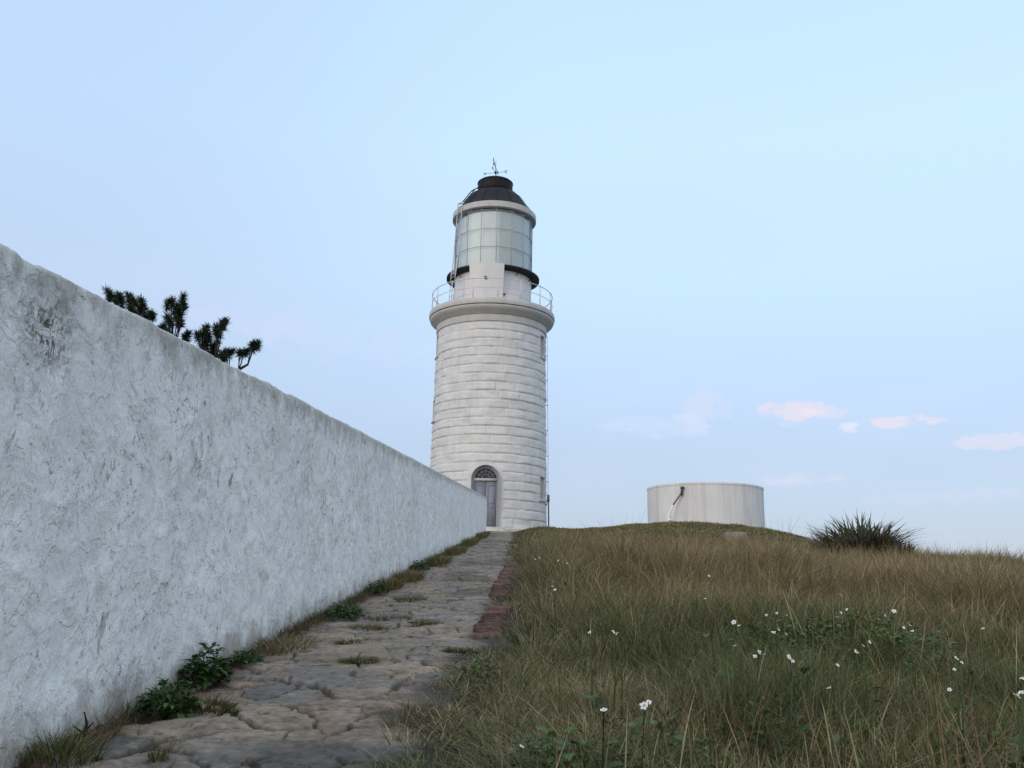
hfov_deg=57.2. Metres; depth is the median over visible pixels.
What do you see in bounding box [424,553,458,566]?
grass tuft
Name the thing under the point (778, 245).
sky
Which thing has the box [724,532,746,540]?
concrete block
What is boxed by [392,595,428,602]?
path grass
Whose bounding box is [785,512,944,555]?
strap leaf plant
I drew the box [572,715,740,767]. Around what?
meadow plant
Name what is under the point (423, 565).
leafy weed
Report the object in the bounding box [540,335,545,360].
window
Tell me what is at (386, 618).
path grass
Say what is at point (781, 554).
meadow grass
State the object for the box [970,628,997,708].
white flower
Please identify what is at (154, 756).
path grass
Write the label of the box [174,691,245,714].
grass tuft
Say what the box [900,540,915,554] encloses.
dry herb
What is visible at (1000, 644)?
white flower
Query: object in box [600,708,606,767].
white flower
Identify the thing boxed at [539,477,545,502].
window
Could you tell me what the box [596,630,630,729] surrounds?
white flower
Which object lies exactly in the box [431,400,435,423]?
window
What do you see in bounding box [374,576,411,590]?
grass tuft
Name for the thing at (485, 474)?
door
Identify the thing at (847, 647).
white flower
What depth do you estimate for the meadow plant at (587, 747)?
2.44 m
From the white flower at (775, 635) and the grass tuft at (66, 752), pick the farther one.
the white flower at (775, 635)
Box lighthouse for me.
[429,158,554,531]
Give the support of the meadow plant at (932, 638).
on the ground at (656, 529)
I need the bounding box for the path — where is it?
[15,531,522,767]
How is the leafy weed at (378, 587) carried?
on the path
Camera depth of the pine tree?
7.45 m
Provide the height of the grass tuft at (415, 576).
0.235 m
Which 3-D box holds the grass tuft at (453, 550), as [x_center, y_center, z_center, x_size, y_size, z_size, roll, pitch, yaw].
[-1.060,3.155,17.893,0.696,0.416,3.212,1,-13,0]
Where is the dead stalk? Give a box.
[73,712,93,735]
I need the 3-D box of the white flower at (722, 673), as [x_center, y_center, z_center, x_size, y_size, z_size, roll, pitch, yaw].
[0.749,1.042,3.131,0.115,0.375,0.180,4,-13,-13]
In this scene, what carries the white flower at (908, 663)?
on the ground at (656, 529)
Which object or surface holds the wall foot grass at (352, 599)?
on the path
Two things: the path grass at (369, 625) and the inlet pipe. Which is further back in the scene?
the inlet pipe
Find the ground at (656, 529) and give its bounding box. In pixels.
[458,523,1011,767]
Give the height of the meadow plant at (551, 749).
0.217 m
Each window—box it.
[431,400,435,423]
[435,335,438,359]
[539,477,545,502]
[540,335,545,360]
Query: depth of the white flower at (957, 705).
2.69 m
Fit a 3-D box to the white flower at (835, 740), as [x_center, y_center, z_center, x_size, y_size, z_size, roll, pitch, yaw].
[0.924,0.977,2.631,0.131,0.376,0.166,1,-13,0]
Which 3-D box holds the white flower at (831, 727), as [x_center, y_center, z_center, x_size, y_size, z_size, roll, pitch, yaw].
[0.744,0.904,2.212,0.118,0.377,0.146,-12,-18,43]
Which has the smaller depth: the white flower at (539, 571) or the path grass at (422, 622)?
the path grass at (422, 622)
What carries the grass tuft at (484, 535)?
on the path
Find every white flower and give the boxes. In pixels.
[519,744,523,767]
[534,557,543,585]
[542,586,560,648]
[557,560,572,596]
[578,631,604,729]
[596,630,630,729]
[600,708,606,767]
[634,700,651,767]
[696,598,709,659]
[719,639,745,732]
[730,620,753,693]
[747,650,785,764]
[763,612,786,678]
[763,654,809,767]
[769,629,787,703]
[796,627,820,700]
[823,594,850,656]
[828,687,833,767]
[833,664,864,767]
[838,608,866,679]
[854,640,884,739]
[880,609,906,683]
[896,621,926,697]
[933,656,967,766]
[947,687,955,767]
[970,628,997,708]
[985,610,1011,685]
[1008,677,1023,767]
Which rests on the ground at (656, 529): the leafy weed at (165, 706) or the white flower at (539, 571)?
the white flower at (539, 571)
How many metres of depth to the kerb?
6.91 m
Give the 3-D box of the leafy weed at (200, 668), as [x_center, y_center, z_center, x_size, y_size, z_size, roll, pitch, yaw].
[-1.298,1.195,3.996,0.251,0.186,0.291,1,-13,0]
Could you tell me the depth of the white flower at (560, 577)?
8.06 m
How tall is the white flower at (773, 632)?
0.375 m
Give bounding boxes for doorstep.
[486,527,506,531]
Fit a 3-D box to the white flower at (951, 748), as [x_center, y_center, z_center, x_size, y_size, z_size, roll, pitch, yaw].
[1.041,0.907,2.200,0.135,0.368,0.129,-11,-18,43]
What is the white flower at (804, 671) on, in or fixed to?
on the ground at (656, 529)
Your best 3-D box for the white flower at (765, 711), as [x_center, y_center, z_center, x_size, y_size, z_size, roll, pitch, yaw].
[0.759,1.005,2.861,0.114,0.375,0.135,-11,-17,42]
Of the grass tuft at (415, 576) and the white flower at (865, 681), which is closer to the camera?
the white flower at (865, 681)
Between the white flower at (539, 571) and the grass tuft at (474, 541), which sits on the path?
the grass tuft at (474, 541)
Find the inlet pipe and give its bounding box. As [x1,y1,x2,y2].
[667,486,683,521]
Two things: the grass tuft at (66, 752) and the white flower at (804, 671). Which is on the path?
the grass tuft at (66, 752)
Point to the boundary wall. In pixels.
(168, 501)
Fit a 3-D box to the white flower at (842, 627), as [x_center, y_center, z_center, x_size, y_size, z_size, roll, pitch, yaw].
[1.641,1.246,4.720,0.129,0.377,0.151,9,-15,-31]
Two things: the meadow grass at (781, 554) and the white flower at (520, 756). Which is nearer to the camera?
the white flower at (520, 756)
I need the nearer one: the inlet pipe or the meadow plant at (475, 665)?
the meadow plant at (475, 665)
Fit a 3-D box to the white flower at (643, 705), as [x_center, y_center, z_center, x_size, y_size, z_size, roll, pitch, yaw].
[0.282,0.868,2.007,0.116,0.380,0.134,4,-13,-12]
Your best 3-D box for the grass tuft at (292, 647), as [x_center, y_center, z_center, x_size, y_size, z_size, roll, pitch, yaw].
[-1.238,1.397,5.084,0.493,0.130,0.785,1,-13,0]
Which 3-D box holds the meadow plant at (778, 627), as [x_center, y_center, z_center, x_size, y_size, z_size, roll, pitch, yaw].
[1.472,1.356,5.014,0.863,0.266,0.830,1,-13,0]
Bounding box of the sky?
[0,0,1023,560]
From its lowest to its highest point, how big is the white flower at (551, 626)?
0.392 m
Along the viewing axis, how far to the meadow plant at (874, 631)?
4.68 m
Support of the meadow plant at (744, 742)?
on the ground at (656, 529)
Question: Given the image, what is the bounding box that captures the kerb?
[471,559,516,651]
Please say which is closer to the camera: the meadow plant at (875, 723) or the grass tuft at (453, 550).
the meadow plant at (875, 723)
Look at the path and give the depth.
3.84 m
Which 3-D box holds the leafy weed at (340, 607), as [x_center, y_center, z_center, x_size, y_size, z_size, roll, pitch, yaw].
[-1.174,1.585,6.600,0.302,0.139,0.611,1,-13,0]
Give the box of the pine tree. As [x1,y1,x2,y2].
[101,283,262,369]
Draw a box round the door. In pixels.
[471,465,499,526]
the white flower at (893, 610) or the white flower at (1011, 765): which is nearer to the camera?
the white flower at (1011, 765)
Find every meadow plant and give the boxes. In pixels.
[429,652,518,694]
[477,725,628,767]
[533,740,632,767]
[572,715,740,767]
[703,717,812,767]
[719,613,857,659]
[759,609,966,667]
[790,718,937,766]
[882,627,987,666]
[905,731,1019,767]
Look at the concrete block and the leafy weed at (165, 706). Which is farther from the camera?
the concrete block
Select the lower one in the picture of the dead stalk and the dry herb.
the dead stalk
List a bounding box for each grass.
[19,530,492,767]
[135,737,180,762]
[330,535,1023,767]
[333,638,379,644]
[333,654,385,665]
[348,622,384,630]
[363,613,415,620]
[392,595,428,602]
[406,618,441,625]
[438,645,479,652]
[496,506,1023,606]
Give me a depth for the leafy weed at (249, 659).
4.53 m
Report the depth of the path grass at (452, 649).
5.03 m
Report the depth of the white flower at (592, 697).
3.21 m
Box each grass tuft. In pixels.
[15,720,131,767]
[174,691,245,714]
[203,706,245,715]
[249,630,325,656]
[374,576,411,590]
[390,566,428,582]
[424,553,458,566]
[444,544,471,556]
[460,536,480,546]
[475,530,489,538]
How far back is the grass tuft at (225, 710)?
3.44 m
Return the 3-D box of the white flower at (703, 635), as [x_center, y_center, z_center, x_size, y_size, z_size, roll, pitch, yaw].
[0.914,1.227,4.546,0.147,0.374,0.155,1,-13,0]
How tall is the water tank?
2.862 m
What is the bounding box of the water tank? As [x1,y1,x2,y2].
[647,482,764,527]
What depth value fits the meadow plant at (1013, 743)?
2.75 m
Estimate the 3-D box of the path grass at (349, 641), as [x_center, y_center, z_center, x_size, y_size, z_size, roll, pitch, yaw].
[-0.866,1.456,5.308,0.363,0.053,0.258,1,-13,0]
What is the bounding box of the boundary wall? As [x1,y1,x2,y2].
[0,243,486,767]
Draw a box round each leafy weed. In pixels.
[131,677,204,718]
[177,642,234,689]
[226,647,264,665]
[322,599,364,619]
[365,580,388,593]
[409,560,429,570]
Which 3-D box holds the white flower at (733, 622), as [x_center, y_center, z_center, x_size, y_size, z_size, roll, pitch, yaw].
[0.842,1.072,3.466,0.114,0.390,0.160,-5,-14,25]
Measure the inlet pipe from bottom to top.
1.832 m
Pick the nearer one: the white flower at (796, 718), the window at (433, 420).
the white flower at (796, 718)
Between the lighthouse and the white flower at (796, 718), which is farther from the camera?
the lighthouse
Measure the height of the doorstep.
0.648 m
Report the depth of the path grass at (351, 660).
4.63 m
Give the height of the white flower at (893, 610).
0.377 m

